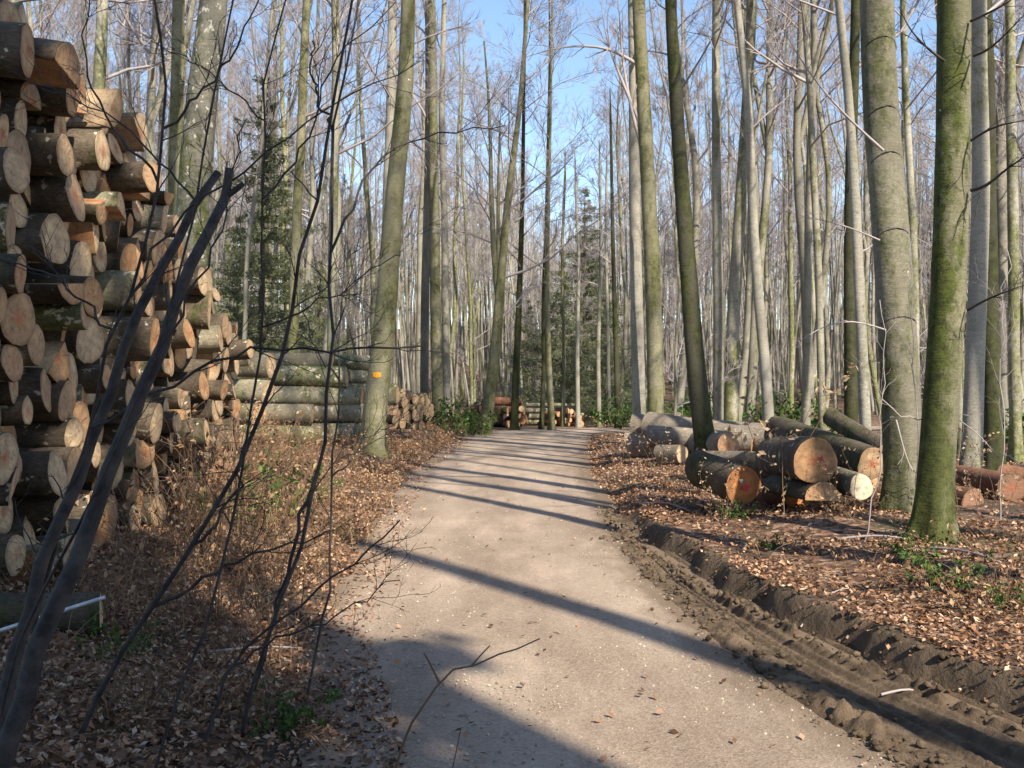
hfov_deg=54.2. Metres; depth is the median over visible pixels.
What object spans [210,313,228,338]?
firewood log
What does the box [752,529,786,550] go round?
green bramble
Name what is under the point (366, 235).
beech tree
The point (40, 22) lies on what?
beech tree
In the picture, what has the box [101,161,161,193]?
firewood log
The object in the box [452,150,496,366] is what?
beech tree
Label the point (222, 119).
beech tree
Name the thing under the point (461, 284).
beech tree
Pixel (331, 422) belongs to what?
long log
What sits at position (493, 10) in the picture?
sky
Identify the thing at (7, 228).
firewood log
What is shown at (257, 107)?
beech tree
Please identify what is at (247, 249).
beech tree
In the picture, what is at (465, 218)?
beech tree
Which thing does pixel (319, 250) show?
beech tree
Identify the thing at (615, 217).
beech tree
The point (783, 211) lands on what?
beech tree
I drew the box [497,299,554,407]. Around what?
spruce tree
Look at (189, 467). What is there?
firewood log
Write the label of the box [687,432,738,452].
long log
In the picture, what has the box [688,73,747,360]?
beech tree
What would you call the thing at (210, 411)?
firewood log
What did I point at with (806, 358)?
beech tree
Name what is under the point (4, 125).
firewood log
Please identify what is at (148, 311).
firewood log
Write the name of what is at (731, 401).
beech tree
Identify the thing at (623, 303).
beech tree
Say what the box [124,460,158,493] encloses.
firewood log
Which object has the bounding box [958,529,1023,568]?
dead stalks
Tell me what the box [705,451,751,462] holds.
long log
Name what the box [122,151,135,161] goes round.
firewood log
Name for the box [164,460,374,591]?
bramble shrub
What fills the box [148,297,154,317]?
firewood log
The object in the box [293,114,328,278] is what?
beech tree
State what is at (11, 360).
firewood log
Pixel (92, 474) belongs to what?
firewood log
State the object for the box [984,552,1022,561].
fallen stick
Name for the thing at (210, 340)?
firewood log
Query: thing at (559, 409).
firewood log
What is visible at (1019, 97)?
beech tree
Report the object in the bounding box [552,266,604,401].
beech tree
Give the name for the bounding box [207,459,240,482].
firewood log
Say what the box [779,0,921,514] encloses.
beech tree
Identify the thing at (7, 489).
firewood log
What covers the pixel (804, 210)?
beech tree
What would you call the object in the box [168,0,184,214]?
beech tree
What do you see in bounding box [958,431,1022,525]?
beech seedling
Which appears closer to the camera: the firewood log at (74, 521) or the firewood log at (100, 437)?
the firewood log at (74, 521)
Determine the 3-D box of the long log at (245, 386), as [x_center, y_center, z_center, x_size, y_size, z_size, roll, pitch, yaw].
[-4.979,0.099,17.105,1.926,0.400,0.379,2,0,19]
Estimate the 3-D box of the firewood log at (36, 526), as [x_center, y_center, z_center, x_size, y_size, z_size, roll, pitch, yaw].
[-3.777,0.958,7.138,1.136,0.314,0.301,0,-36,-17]
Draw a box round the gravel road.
[298,426,1023,767]
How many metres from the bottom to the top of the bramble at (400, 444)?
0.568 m
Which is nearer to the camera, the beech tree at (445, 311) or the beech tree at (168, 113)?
the beech tree at (445, 311)
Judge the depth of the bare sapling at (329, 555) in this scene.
4.99 m
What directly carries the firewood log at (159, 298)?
on the stacked logs
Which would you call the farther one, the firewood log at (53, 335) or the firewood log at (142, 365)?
the firewood log at (142, 365)
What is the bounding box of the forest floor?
[0,329,1023,767]
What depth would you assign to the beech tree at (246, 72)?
52.37 m
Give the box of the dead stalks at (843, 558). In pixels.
[795,530,902,593]
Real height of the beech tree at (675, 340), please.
11.604 m
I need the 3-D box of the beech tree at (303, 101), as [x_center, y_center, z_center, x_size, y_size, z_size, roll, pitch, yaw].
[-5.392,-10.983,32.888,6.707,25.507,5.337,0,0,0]
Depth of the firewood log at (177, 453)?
10.68 m
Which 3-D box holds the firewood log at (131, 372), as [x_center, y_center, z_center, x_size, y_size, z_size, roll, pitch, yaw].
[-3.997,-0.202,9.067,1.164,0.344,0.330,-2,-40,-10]
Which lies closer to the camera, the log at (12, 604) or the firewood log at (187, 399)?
the log at (12, 604)
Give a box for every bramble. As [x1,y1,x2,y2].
[71,616,162,661]
[168,642,331,751]
[176,461,306,531]
[232,433,298,482]
[243,461,342,517]
[246,679,340,739]
[291,504,424,552]
[293,478,410,514]
[335,453,444,494]
[338,449,420,474]
[345,429,409,453]
[387,432,427,455]
[388,440,436,464]
[397,432,461,451]
[410,428,463,445]
[420,418,466,437]
[423,399,505,436]
[424,416,455,430]
[438,420,478,433]
[459,410,499,431]
[715,499,758,520]
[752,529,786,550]
[877,531,941,558]
[898,545,994,592]
[975,571,1023,610]
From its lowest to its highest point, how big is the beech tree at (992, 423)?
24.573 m
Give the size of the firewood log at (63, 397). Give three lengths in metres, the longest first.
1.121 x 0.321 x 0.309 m
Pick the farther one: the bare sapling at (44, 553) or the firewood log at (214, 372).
the firewood log at (214, 372)
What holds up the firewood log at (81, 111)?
on the stacked logs
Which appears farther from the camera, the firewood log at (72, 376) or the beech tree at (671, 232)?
the beech tree at (671, 232)
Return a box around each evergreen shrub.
[436,395,480,422]
[574,396,624,422]
[588,394,646,426]
[608,395,671,429]
[628,400,690,415]
[667,401,712,417]
[678,392,761,422]
[742,400,792,422]
[755,388,817,425]
[760,389,843,434]
[1003,399,1023,445]
[1003,408,1023,447]
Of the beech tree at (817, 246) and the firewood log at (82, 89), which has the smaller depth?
the firewood log at (82, 89)
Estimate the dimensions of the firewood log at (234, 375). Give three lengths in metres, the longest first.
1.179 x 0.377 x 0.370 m
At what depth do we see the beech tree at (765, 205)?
37.49 m
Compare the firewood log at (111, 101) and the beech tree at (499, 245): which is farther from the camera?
the beech tree at (499, 245)
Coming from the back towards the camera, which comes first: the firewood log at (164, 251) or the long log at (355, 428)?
the long log at (355, 428)
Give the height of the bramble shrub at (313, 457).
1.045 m
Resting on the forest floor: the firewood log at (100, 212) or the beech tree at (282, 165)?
the beech tree at (282, 165)
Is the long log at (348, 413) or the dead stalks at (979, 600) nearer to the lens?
the dead stalks at (979, 600)
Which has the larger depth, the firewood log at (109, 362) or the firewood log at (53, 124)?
the firewood log at (109, 362)
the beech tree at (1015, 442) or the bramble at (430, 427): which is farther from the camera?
the bramble at (430, 427)
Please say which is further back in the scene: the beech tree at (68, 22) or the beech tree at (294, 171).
the beech tree at (294, 171)
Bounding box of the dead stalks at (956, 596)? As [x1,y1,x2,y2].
[931,555,1023,625]
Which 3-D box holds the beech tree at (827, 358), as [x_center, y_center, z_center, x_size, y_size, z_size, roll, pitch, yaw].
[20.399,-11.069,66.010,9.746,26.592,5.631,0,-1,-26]
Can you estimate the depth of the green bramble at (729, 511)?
11.18 m
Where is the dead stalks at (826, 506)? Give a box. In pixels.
[785,490,910,524]
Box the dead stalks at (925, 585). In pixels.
[827,551,1009,601]
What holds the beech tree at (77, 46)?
on the forest floor
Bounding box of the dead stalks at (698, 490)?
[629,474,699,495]
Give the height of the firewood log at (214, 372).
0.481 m
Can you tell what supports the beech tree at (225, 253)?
on the forest floor
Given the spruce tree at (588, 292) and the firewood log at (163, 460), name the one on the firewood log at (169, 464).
the firewood log at (163, 460)
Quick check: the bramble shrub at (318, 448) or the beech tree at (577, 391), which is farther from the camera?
the beech tree at (577, 391)
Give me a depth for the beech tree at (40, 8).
36.82 m
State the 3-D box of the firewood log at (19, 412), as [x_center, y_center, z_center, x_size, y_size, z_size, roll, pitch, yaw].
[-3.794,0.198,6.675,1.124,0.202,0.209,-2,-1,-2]
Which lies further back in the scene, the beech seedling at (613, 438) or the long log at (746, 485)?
the beech seedling at (613, 438)
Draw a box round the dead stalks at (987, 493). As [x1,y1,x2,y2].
[965,485,1005,504]
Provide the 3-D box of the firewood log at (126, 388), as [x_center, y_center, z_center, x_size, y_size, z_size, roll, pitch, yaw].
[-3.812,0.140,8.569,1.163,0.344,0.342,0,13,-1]
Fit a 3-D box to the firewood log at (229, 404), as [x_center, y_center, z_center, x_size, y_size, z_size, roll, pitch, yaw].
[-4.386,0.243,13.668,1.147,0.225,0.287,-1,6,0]
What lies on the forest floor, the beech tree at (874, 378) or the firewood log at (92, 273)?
the beech tree at (874, 378)
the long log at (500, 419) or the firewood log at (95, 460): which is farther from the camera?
the long log at (500, 419)
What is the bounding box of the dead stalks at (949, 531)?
[886,511,1004,546]
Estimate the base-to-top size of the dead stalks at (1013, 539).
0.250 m
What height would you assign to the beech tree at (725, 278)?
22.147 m
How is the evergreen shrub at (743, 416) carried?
on the forest floor
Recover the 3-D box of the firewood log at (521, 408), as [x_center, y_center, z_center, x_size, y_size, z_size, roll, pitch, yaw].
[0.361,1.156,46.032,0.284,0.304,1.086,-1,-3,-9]
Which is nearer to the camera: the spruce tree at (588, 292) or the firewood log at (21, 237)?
the firewood log at (21, 237)
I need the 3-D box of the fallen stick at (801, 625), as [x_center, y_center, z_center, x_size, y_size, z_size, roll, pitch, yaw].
[2.264,1.599,7.178,0.633,0.213,0.031,0,-1,-39]
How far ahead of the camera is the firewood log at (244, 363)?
14.45 m
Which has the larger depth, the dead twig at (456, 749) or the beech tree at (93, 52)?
the beech tree at (93, 52)
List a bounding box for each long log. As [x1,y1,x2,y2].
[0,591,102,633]
[233,379,273,402]
[236,365,348,387]
[237,353,275,377]
[239,404,266,424]
[239,425,327,443]
[240,386,363,404]
[241,403,314,422]
[254,352,369,370]
[263,423,360,443]
[271,353,333,365]
[313,403,363,422]
[313,422,348,422]
[347,369,367,383]
[348,383,397,404]
[467,415,523,425]
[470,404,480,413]
[479,406,525,415]
[481,397,522,405]
[526,403,574,406]
[526,408,546,412]
[526,419,546,424]
[528,414,545,418]
[624,433,754,457]
[629,413,765,432]
[641,412,764,451]
[646,425,752,450]
[654,444,687,465]
[685,449,761,503]
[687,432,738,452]
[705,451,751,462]
[740,452,771,477]
[753,478,810,506]
[755,436,837,483]
[762,474,843,501]
[764,416,882,479]
[823,408,882,450]
[827,466,872,499]
[871,477,878,495]
[955,465,1023,500]
[955,485,983,505]
[982,485,1023,501]
[998,464,1023,478]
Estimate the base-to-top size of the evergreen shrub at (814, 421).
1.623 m
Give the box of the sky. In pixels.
[23,0,1023,329]
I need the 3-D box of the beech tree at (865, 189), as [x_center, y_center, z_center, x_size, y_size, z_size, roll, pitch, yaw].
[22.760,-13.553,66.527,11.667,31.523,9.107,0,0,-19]
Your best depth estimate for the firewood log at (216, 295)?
13.20 m
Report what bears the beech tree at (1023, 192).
on the forest floor
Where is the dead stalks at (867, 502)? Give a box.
[830,498,877,508]
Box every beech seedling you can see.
[585,415,631,465]
[621,437,652,479]
[627,424,681,483]
[647,438,705,505]
[698,456,760,520]
[719,359,879,514]
[821,462,854,515]
[840,437,882,508]
[955,427,985,510]
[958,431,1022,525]
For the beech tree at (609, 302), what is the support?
on the forest floor
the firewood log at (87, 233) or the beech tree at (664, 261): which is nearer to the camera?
the firewood log at (87, 233)
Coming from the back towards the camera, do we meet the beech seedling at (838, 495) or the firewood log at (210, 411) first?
the firewood log at (210, 411)
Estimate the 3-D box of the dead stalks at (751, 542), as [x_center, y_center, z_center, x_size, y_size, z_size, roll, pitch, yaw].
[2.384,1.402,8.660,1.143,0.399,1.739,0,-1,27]
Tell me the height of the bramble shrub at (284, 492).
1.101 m
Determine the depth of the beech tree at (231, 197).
78.00 m
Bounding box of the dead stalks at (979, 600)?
[939,563,1023,619]
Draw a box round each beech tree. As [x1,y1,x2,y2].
[9,0,169,12]
[24,2,61,39]
[25,0,89,39]
[26,0,92,88]
[26,0,111,86]
[27,2,56,38]
[32,0,122,88]
[33,0,92,88]
[33,0,133,86]
[43,0,165,190]
[52,0,105,87]
[63,0,145,118]
[65,8,123,88]
[71,10,114,87]
[72,3,142,156]
[74,0,188,162]
[77,0,171,190]
[79,0,270,214]
[80,0,249,164]
[82,0,159,109]
[84,2,166,171]
[92,0,195,100]
[114,5,186,162]
[123,0,256,170]
[131,0,248,183]
[134,0,189,119]
[137,3,256,232]
[141,7,237,250]
[144,0,227,265]
[155,0,269,241]
[155,1,269,205]
[156,71,243,286]
[164,2,278,306]
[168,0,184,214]
[210,206,222,303]
[211,91,255,304]
[211,106,235,265]
[211,134,259,321]
[212,21,265,308]
[213,0,368,336]
[214,83,317,252]
[215,61,256,285]
[215,68,256,287]
[215,167,271,317]
[216,42,319,253]
[222,0,326,338]
[222,0,353,346]
[222,0,424,352]
[223,0,347,350]
[226,26,309,347]
[232,0,378,352]
[234,70,316,250]
[235,80,293,246]
[266,109,377,353]
[268,28,360,317]
[271,0,446,352]
[277,97,328,256]
[278,1,368,343]
[288,0,424,341]
[292,5,405,354]
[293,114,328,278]
[299,156,368,354]
[309,0,493,354]
[314,37,409,355]
[314,173,405,373]
[316,0,367,353]
[322,230,370,354]
[328,0,482,382]
[339,43,455,270]
[340,154,375,354]
[343,141,381,354]
[348,0,443,418]
[352,0,414,459]
[355,3,460,392]
[359,247,405,368]
[363,0,494,392]
[372,177,415,285]
[377,0,473,420]
[378,47,439,293]
[379,0,512,363]
[399,184,449,389]
[400,238,440,384]
[401,26,461,248]
[403,173,422,313]
[406,68,489,400]
[411,23,505,398]
[413,0,462,397]
[413,0,621,429]
[420,15,491,404]
[421,0,620,434]
[440,189,524,401]
[441,1,607,429]
[445,95,467,393]
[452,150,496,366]
[461,72,508,396]
[469,76,543,405]
[484,131,543,393]
[489,148,532,388]
[490,0,640,428]
[491,175,529,321]
[498,0,666,413]
[502,280,532,392]
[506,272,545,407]
[507,242,553,367]
[521,221,570,367]
[522,278,541,389]
[524,251,564,388]
[533,144,586,426]
[536,240,581,392]
[552,136,594,427]
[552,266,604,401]
[558,0,672,413]
[560,243,601,376]
[566,228,603,370]
[568,129,629,426]
[572,241,597,366]
[573,78,628,427]
[574,236,596,369]
[581,141,629,424]
[582,48,674,359]
[591,107,670,392]
[591,119,628,367]
[591,250,623,376]
[601,16,665,374]
[601,243,630,393]
[606,0,763,415]
[612,0,871,430]
[613,115,670,395]
[618,1,704,398]
[621,0,723,217]
[628,0,645,413]
[628,208,678,378]
[643,54,743,415]
[646,0,734,414]
[656,0,756,420]
[657,118,711,382]
[659,156,711,391]
[660,202,712,380]
[662,266,705,370]
[665,0,718,450]
[667,135,735,413]
[670,208,726,369]
[675,69,746,400]
[678,0,810,419]
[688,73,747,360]
[690,0,778,271]
[693,0,827,421]
[695,0,737,419]
[696,0,833,425]
[704,0,850,418]
[704,83,784,409]
[707,0,840,324]
[707,222,777,396]
[721,118,761,251]
[721,132,796,374]
[722,137,779,294]
[722,172,771,384]
[734,0,773,423]
[738,0,866,416]
[738,96,795,375]
[741,0,850,420]
[747,14,865,408]
[753,0,804,417]
[753,1,866,403]
[754,0,914,384]
[757,254,800,405]
[761,114,820,398]
[767,255,779,390]
[768,24,840,416]
[768,65,843,400]
[768,67,843,265]
[768,110,840,351]
[773,0,934,414]
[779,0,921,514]
[784,0,933,430]
[794,0,935,182]
[802,0,880,419]
[840,126,871,361]
[844,0,936,421]
[858,71,916,387]
[859,150,878,364]
[867,45,1023,388]
[887,0,1023,544]
[895,0,1008,372]
[896,0,1004,146]
[897,36,1023,231]
[897,43,935,379]
[905,92,934,385]
[906,105,934,401]
[906,188,931,385]
[907,1,1023,427]
[909,0,1023,71]
[915,134,971,253]
[916,20,1023,394]
[917,151,933,270]
[917,179,970,320]
[917,243,927,399]
[921,91,935,229]
[932,0,1023,262]
[934,0,962,453]
[959,0,1004,468]
[969,49,1023,274]
[969,75,1023,245]
[970,55,1021,321]
[983,0,1006,470]
[992,0,1023,100]
[993,1,1023,415]
[994,1,1023,390]
[1002,0,1023,463]
[1016,0,1023,184]
[1017,74,1023,333]
[1019,118,1023,245]
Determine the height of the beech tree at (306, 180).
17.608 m
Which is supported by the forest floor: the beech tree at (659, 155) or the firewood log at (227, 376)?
the beech tree at (659, 155)
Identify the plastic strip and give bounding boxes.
[0,595,105,632]
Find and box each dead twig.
[395,638,539,767]
[452,729,460,767]
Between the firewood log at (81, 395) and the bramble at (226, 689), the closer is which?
the bramble at (226, 689)
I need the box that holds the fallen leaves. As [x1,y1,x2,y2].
[343,444,909,767]
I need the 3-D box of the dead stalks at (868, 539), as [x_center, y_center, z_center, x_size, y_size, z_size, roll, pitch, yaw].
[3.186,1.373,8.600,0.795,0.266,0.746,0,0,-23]
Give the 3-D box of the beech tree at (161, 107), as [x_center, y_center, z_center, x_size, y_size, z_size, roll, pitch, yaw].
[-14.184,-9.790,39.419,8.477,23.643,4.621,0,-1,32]
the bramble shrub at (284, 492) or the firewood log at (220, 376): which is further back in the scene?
the firewood log at (220, 376)
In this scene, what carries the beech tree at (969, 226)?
on the forest floor
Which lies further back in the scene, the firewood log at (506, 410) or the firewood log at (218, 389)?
the firewood log at (506, 410)
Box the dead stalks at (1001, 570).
[926,546,1023,605]
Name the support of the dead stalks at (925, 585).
on the forest floor
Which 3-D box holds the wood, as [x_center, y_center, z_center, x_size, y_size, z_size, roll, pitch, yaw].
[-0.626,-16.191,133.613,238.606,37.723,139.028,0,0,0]
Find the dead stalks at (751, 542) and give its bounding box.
[737,516,835,579]
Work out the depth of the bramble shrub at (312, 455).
17.49 m
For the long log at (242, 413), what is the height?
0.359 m
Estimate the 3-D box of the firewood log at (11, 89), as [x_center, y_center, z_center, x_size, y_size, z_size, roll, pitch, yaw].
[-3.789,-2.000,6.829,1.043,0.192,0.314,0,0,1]
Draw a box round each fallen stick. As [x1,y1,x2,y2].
[209,646,297,652]
[639,502,689,511]
[800,588,850,627]
[842,535,905,539]
[880,688,913,695]
[930,547,1000,562]
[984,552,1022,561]
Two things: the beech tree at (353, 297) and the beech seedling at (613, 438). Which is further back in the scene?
the beech tree at (353, 297)
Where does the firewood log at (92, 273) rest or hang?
on the firewood log at (99, 314)
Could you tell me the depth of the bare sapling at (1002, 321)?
10.49 m
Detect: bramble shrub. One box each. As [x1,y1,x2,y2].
[0,469,275,651]
[0,608,297,745]
[58,444,352,620]
[101,385,340,569]
[108,493,345,643]
[128,376,307,538]
[163,551,382,705]
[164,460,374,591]
[174,455,390,556]
[182,400,329,513]
[187,430,361,531]
[212,395,345,490]
[219,415,395,504]
[239,397,341,460]
[241,380,335,471]
[260,421,378,488]
[286,415,386,472]
[300,418,391,460]
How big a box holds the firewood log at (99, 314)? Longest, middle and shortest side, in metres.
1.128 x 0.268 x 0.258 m
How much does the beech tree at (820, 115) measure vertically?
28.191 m
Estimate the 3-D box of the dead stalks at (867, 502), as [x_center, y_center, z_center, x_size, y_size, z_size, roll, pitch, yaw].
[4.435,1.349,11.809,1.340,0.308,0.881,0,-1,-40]
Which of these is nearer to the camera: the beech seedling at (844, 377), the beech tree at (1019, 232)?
the beech seedling at (844, 377)
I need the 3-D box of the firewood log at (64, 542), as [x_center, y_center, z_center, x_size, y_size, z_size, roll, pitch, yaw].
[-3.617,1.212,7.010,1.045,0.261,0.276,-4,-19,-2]
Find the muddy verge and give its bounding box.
[609,511,1023,767]
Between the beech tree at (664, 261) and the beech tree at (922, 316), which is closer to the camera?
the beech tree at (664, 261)
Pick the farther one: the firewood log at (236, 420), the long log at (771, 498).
the firewood log at (236, 420)
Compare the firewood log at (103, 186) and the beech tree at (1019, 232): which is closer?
the firewood log at (103, 186)
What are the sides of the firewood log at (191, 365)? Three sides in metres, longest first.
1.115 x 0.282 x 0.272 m
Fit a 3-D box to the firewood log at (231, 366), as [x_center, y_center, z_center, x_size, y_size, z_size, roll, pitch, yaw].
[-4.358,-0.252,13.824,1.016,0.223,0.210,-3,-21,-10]
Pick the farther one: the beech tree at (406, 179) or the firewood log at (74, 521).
the beech tree at (406, 179)
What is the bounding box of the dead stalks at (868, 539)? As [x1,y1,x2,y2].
[817,527,930,554]
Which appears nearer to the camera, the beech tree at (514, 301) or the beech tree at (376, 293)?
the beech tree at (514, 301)
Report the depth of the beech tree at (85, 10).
44.62 m
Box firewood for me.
[394,387,439,429]
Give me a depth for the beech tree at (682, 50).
54.35 m
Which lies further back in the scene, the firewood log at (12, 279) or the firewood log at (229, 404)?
the firewood log at (229, 404)
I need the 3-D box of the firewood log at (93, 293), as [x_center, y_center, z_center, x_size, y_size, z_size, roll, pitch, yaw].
[-3.582,-0.676,7.429,1.024,0.307,0.295,4,-7,6]
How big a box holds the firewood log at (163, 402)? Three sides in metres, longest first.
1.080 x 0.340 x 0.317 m
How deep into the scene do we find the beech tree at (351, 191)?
62.60 m
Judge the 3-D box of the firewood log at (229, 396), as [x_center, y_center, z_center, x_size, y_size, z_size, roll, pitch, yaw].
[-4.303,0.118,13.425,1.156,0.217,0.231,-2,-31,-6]
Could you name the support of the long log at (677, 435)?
on the forest floor
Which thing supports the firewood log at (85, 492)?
on the stacked logs
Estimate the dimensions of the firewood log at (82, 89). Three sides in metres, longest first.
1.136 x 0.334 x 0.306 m
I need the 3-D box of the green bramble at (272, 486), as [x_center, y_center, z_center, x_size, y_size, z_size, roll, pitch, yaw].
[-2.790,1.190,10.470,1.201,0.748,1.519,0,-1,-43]
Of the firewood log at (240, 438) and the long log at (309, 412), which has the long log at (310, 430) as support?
the long log at (309, 412)
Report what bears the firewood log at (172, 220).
on the firewood log
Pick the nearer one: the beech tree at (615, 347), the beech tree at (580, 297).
the beech tree at (615, 347)
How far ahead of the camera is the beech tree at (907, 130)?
19.97 m
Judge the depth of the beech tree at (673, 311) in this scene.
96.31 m
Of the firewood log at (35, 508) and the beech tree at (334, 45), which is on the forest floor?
the beech tree at (334, 45)
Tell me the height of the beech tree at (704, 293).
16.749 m
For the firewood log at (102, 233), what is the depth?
8.31 m
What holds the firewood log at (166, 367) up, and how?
on the firewood log
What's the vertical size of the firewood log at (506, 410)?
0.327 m
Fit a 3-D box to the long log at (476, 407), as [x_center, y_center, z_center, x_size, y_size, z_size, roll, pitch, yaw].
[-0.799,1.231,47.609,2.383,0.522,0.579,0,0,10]
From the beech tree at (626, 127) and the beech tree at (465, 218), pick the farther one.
the beech tree at (626, 127)
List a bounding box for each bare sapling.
[0,0,286,726]
[0,0,462,631]
[0,167,244,767]
[0,170,221,730]
[75,0,374,741]
[102,0,456,767]
[202,517,440,749]
[219,0,545,736]
[248,208,447,715]
[850,300,1023,541]
[867,180,925,486]
[971,250,1023,519]
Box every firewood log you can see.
[0,0,21,22]
[0,21,34,78]
[0,37,80,89]
[0,80,40,110]
[0,98,26,135]
[0,113,8,146]
[0,147,29,194]
[0,194,27,227]
[0,202,15,252]
[0,245,21,253]
[0,253,26,293]
[0,286,6,322]
[0,293,34,346]
[0,344,22,381]
[0,365,17,404]
[0,395,32,425]
[0,426,16,440]
[0,432,18,484]
[0,466,19,505]
[0,499,12,533]
[0,534,25,576]
[0,544,53,583]
[5,129,30,174]
[6,515,36,544]
[11,494,67,522]
[12,2,27,23]
[12,450,66,496]
[14,228,44,257]
[14,418,83,447]
[16,454,21,482]
[17,323,44,365]
[18,367,51,412]
[19,446,81,492]
[20,185,30,205]
[23,341,69,382]
[24,212,69,263]
[24,283,84,304]
[25,133,73,175]
[25,272,103,316]
[26,85,79,117]
[26,240,91,275]
[27,115,66,134]
[27,125,45,132]
[27,174,84,221]
[31,521,67,535]
[32,380,75,421]
[33,302,89,330]
[35,533,74,570]
[43,331,65,340]
[52,352,76,386]
[60,317,103,364]
[63,222,69,230]
[66,88,122,128]
[66,128,110,170]
[67,217,98,255]
[67,519,94,561]
[68,495,87,518]
[69,400,89,446]
[71,145,76,174]
[74,494,89,506]
[74,515,108,548]
[75,99,88,114]
[76,170,96,191]
[76,364,110,393]
[76,385,87,407]
[79,69,85,103]
[79,170,100,182]
[80,490,92,495]
[81,482,95,490]
[82,191,125,220]
[83,198,108,224]
[85,445,110,481]
[87,394,95,404]
[88,379,134,418]
[89,265,94,277]
[89,442,100,467]
[91,242,106,272]
[92,292,102,319]
[92,357,114,370]
[94,270,141,310]
[95,172,109,190]
[97,426,103,443]
[99,128,107,134]
[99,224,105,241]
[99,316,159,360]
[100,424,136,446]
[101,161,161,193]
[101,311,132,316]
[103,494,117,537]
[104,221,120,251]
[105,133,122,164]
[105,243,136,270]
[106,419,121,423]
[107,112,147,151]
[110,479,134,500]
[111,456,123,489]
[115,503,140,534]
[116,489,142,511]
[118,237,143,279]
[119,213,132,236]
[121,227,163,265]
[121,368,125,378]
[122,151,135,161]
[122,193,149,200]
[122,470,138,488]
[124,201,142,221]
[124,361,139,378]
[124,438,139,467]
[124,439,154,468]
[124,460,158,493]
[129,361,152,390]
[133,203,166,233]
[135,402,162,443]
[140,191,173,204]
[141,260,153,290]
[141,291,152,316]
[141,493,166,526]
[145,397,168,410]
[147,394,162,396]
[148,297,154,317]
[149,386,188,408]
[152,241,166,261]
[152,283,170,310]
[153,377,169,386]
[154,433,172,453]
[154,454,166,474]
[156,311,165,321]
[156,348,173,376]
[158,261,172,286]
[158,356,172,374]
[158,456,175,481]
[159,481,172,517]
[160,326,170,358]
[161,411,181,432]
[164,215,180,236]
[164,237,183,258]
[167,447,196,458]
[168,371,208,399]
[169,396,190,416]
[169,409,187,419]
[171,258,183,288]
[171,318,194,348]
[172,289,185,318]
[172,348,186,368]
[172,419,209,447]
[173,480,203,509]
[174,267,207,295]
[174,359,209,379]
[175,455,205,483]
[181,291,211,329]
[183,249,187,264]
[186,348,192,358]
[188,418,207,450]
[189,338,196,358]
[190,400,218,421]
[192,329,199,336]
[195,325,222,353]
[196,352,219,379]
[197,266,211,290]
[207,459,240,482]
[208,380,227,400]
[208,424,223,449]
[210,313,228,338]
[211,298,214,313]
[212,287,220,301]
[214,401,222,415]
[216,373,223,379]
[219,347,228,372]
[220,426,233,451]
[221,398,240,418]
[221,416,232,428]
[223,321,231,345]
[223,339,253,360]
[223,372,231,383]
[223,384,235,400]
[223,400,235,409]
[227,360,234,372]
[229,360,238,379]
[231,322,237,334]
[233,418,237,429]
[237,432,245,452]
[239,359,249,366]
[386,414,396,424]
[391,408,400,415]
[500,407,508,413]
[502,420,509,427]
[519,405,524,411]
[519,418,525,424]
[544,411,560,416]
[554,407,569,413]
[570,420,583,426]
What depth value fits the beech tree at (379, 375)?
22.17 m
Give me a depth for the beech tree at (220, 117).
54.19 m
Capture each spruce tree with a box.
[210,74,336,353]
[214,214,273,351]
[249,188,325,351]
[298,259,352,354]
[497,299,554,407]
[519,188,631,404]
[519,261,622,419]
[545,330,606,423]
[573,289,646,422]
[621,359,646,412]
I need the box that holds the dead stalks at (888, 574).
[764,546,925,588]
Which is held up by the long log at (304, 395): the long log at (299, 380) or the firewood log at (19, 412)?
the long log at (299, 380)
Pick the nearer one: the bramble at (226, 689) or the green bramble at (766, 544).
the bramble at (226, 689)
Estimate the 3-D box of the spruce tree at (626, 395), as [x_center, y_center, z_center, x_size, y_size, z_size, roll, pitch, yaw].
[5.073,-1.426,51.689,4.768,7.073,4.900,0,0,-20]
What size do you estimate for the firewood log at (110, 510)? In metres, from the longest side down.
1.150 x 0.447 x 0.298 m
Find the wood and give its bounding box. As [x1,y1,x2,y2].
[118,44,1023,414]
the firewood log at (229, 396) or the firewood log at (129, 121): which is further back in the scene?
the firewood log at (229, 396)
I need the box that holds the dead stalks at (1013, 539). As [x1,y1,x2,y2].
[987,532,1023,561]
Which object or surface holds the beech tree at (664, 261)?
on the forest floor
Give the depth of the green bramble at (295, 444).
14.36 m
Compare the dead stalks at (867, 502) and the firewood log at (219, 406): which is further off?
the firewood log at (219, 406)
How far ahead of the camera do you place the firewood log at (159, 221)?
9.73 m
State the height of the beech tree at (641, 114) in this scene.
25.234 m
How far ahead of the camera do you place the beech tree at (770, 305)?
67.87 m
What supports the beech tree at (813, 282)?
on the forest floor
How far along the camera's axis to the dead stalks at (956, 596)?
6.62 m
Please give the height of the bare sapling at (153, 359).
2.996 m
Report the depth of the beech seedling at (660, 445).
12.50 m
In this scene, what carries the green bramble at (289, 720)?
on the forest floor
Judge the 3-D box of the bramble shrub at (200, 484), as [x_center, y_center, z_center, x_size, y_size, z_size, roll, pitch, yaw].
[-2.821,0.726,8.735,2.444,1.466,2.604,0,-1,-34]
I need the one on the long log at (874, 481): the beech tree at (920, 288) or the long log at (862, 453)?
the long log at (862, 453)
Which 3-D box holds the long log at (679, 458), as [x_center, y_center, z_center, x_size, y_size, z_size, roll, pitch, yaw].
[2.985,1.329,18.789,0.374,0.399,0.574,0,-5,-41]

